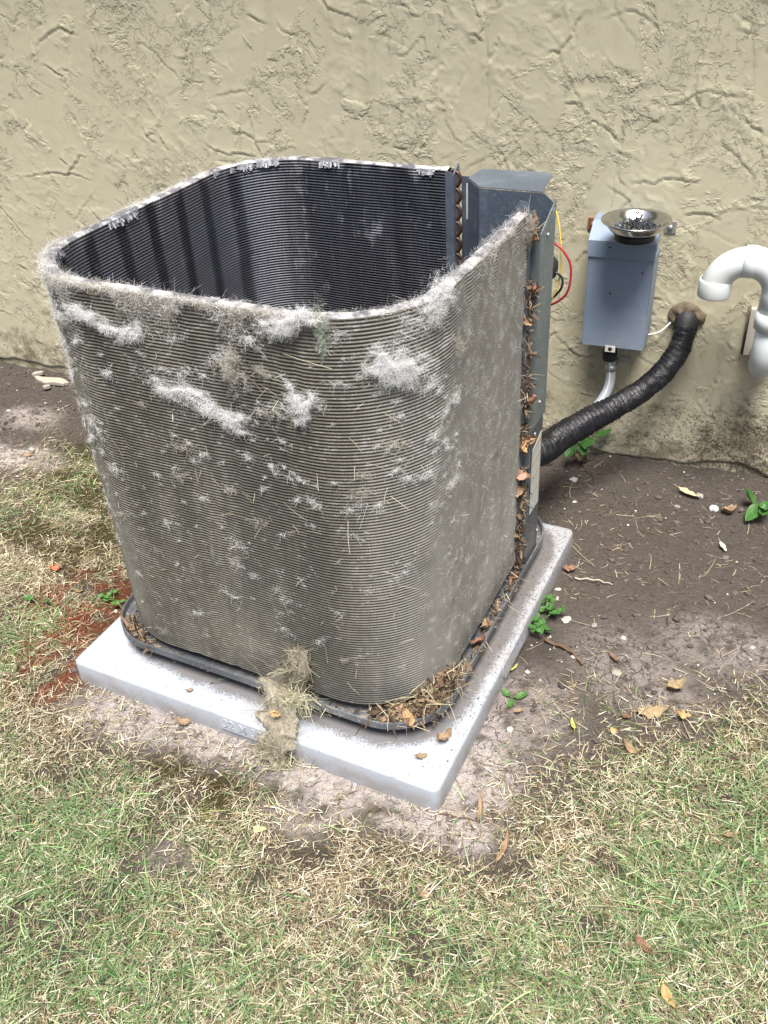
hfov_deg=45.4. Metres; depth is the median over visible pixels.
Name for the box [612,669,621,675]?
stone
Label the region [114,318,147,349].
lint tuft
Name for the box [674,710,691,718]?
dry leaf
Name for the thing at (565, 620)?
stone
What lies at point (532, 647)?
soil litter
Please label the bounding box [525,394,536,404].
dry leaf
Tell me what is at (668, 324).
thin cable
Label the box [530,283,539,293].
dry leaf
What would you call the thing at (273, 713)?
dry leaf
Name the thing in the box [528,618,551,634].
clover
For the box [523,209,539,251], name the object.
lint tuft
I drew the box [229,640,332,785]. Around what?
lint mat
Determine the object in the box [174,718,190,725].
dry leaf
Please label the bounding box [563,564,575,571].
dry leaf
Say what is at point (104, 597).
creeping weed
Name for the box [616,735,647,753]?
dry leaf
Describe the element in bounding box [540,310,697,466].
taped pipe
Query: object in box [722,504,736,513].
dry leaf
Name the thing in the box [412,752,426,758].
dry leaf
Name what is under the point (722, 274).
vent pipe
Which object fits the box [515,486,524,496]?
dry leaf
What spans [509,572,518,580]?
dry leaf
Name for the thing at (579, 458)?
dry leaf
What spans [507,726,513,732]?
stone
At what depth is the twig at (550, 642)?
1.88 m
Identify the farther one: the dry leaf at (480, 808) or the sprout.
the sprout
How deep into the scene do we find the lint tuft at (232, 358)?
1.33 m
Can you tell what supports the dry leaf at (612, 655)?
on the ground at (644, 642)
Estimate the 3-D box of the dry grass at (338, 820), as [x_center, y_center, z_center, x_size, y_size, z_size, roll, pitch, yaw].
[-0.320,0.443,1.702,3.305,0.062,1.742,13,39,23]
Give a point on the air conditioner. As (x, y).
(292, 232)
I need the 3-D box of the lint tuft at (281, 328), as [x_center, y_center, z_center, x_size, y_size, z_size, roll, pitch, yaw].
[-0.129,-0.256,1.240,0.162,0.078,0.051,13,39,23]
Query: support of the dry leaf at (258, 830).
on the ground at (644, 642)
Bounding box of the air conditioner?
[42,156,571,729]
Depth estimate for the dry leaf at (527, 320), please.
1.64 m
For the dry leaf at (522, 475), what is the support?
on the air conditioner
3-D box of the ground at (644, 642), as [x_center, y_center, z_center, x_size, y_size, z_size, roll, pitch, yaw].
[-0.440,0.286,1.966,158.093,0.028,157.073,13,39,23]
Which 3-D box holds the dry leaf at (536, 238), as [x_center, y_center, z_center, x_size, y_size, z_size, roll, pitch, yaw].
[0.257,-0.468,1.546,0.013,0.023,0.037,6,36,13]
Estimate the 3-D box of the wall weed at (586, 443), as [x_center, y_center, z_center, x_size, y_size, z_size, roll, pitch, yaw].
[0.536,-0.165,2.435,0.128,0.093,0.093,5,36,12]
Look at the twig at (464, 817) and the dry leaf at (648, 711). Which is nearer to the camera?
the twig at (464, 817)
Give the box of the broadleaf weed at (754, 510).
[745,488,767,521]
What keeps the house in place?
on the ground at (644, 642)
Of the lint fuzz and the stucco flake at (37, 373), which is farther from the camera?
the stucco flake at (37, 373)
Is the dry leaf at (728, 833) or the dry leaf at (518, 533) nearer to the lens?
the dry leaf at (728, 833)
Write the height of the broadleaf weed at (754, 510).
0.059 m
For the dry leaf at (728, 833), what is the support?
on the ground at (644, 642)
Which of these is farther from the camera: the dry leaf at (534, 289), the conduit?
the conduit
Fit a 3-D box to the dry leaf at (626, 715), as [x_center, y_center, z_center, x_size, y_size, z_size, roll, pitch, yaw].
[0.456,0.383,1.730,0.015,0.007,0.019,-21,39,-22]
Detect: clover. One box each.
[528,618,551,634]
[533,610,556,628]
[540,594,553,611]
[544,598,565,615]
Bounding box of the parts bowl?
[601,208,672,244]
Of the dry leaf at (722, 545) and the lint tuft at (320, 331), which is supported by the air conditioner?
the lint tuft at (320, 331)
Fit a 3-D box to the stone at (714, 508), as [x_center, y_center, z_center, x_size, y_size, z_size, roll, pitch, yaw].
[0.813,-0.007,2.263,0.022,0.021,0.018,-21,39,-22]
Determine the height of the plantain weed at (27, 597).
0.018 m
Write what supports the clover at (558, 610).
on the ground at (644, 642)
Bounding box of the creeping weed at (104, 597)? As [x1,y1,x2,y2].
[98,589,124,604]
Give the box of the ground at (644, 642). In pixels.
[0,362,767,1023]
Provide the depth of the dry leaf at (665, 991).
1.31 m
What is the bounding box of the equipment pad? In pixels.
[76,523,572,810]
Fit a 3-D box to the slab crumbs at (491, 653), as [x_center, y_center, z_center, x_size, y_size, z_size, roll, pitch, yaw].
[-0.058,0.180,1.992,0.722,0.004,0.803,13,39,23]
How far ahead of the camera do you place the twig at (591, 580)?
2.06 m
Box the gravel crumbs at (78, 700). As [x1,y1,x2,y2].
[0,366,767,850]
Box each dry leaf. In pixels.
[50,564,59,570]
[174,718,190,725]
[249,825,267,831]
[270,710,279,716]
[403,707,414,728]
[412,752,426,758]
[417,890,432,897]
[436,728,451,740]
[468,632,485,646]
[476,790,482,824]
[480,618,489,628]
[493,827,508,870]
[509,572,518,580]
[514,529,520,537]
[514,708,522,711]
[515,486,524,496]
[516,469,528,479]
[519,436,536,451]
[523,316,532,325]
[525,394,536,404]
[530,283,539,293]
[533,228,538,240]
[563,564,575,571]
[570,717,575,730]
[575,453,584,461]
[608,727,617,732]
[610,651,622,663]
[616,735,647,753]
[619,713,630,717]
[628,704,670,718]
[632,932,652,953]
[661,978,675,1008]
[662,676,685,688]
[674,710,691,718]
[675,485,700,496]
[719,539,726,550]
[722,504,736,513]
[722,831,739,837]
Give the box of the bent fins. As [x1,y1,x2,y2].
[56,160,434,310]
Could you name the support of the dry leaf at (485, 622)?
on the air conditioner
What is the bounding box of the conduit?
[594,346,631,402]
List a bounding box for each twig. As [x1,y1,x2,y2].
[438,812,501,825]
[544,638,582,664]
[575,577,612,584]
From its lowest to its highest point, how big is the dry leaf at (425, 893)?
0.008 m
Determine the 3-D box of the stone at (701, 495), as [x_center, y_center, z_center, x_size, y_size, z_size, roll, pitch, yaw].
[0.793,-0.041,2.306,0.019,0.012,0.024,13,39,23]
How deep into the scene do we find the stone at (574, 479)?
2.39 m
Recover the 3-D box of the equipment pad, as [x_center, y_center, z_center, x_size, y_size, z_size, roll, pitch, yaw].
[-0.093,0.206,2.029,0.817,0.081,0.817,13,39,23]
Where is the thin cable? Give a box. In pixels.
[648,321,670,335]
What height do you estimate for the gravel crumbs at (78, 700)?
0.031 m
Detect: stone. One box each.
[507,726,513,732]
[560,616,570,623]
[569,477,577,482]
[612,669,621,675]
[695,493,703,498]
[709,505,718,511]
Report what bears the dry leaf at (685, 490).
on the ground at (644, 642)
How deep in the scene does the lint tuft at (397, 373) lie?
1.27 m
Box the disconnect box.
[582,213,676,352]
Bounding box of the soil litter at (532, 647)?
[0,369,767,850]
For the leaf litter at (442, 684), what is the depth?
1.68 m
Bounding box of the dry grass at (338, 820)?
[0,432,767,1023]
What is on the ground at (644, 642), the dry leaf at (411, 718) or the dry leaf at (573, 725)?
the dry leaf at (573, 725)
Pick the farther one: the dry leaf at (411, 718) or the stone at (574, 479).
the stone at (574, 479)
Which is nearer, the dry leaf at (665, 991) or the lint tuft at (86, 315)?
the dry leaf at (665, 991)
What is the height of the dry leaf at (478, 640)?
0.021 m
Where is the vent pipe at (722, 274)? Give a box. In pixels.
[697,244,767,378]
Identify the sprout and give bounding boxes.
[502,688,528,707]
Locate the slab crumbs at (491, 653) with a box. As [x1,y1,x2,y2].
[157,529,572,774]
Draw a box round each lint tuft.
[59,296,129,343]
[109,362,278,443]
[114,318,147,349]
[215,334,255,407]
[245,302,328,343]
[280,371,330,429]
[310,294,334,365]
[353,337,431,395]
[408,256,465,349]
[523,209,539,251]
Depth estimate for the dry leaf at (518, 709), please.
1.76 m
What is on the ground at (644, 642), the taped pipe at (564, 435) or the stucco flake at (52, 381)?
the stucco flake at (52, 381)
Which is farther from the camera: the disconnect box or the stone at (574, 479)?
the stone at (574, 479)
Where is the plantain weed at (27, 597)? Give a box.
[23,595,49,602]
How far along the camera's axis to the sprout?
1.79 m
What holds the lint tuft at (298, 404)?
on the air conditioner
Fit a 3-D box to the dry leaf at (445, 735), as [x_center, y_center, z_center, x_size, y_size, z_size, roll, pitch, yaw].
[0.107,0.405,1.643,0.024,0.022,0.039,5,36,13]
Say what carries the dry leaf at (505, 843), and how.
on the ground at (644, 642)
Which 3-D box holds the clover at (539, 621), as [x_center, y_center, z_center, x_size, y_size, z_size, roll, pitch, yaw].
[0.338,0.231,1.949,0.051,0.034,0.061,13,39,23]
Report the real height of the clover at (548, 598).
0.035 m
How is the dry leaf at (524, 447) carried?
on the leaf litter at (442, 684)
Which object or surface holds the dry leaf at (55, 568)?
on the ground at (644, 642)
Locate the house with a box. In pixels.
[0,0,767,477]
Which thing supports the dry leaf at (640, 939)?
on the ground at (644, 642)
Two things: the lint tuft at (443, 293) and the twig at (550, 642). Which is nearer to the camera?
the lint tuft at (443, 293)
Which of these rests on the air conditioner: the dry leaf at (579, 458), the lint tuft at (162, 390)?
the lint tuft at (162, 390)
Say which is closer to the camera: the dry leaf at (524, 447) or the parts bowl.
the dry leaf at (524, 447)
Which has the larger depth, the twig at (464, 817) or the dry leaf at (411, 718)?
the dry leaf at (411, 718)
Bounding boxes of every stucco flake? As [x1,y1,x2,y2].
[32,371,44,376]
[34,376,68,385]
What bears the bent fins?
attached to the air conditioner
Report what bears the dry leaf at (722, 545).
on the ground at (644, 642)
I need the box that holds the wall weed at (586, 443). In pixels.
[564,429,611,459]
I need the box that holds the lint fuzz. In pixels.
[31,167,530,669]
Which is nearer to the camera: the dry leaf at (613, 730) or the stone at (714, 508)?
the dry leaf at (613, 730)
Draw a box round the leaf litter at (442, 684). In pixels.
[119,210,543,738]
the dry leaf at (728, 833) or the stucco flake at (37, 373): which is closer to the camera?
the dry leaf at (728, 833)
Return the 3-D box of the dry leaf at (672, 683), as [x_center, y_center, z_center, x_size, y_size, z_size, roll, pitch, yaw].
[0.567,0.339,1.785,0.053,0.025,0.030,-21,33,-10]

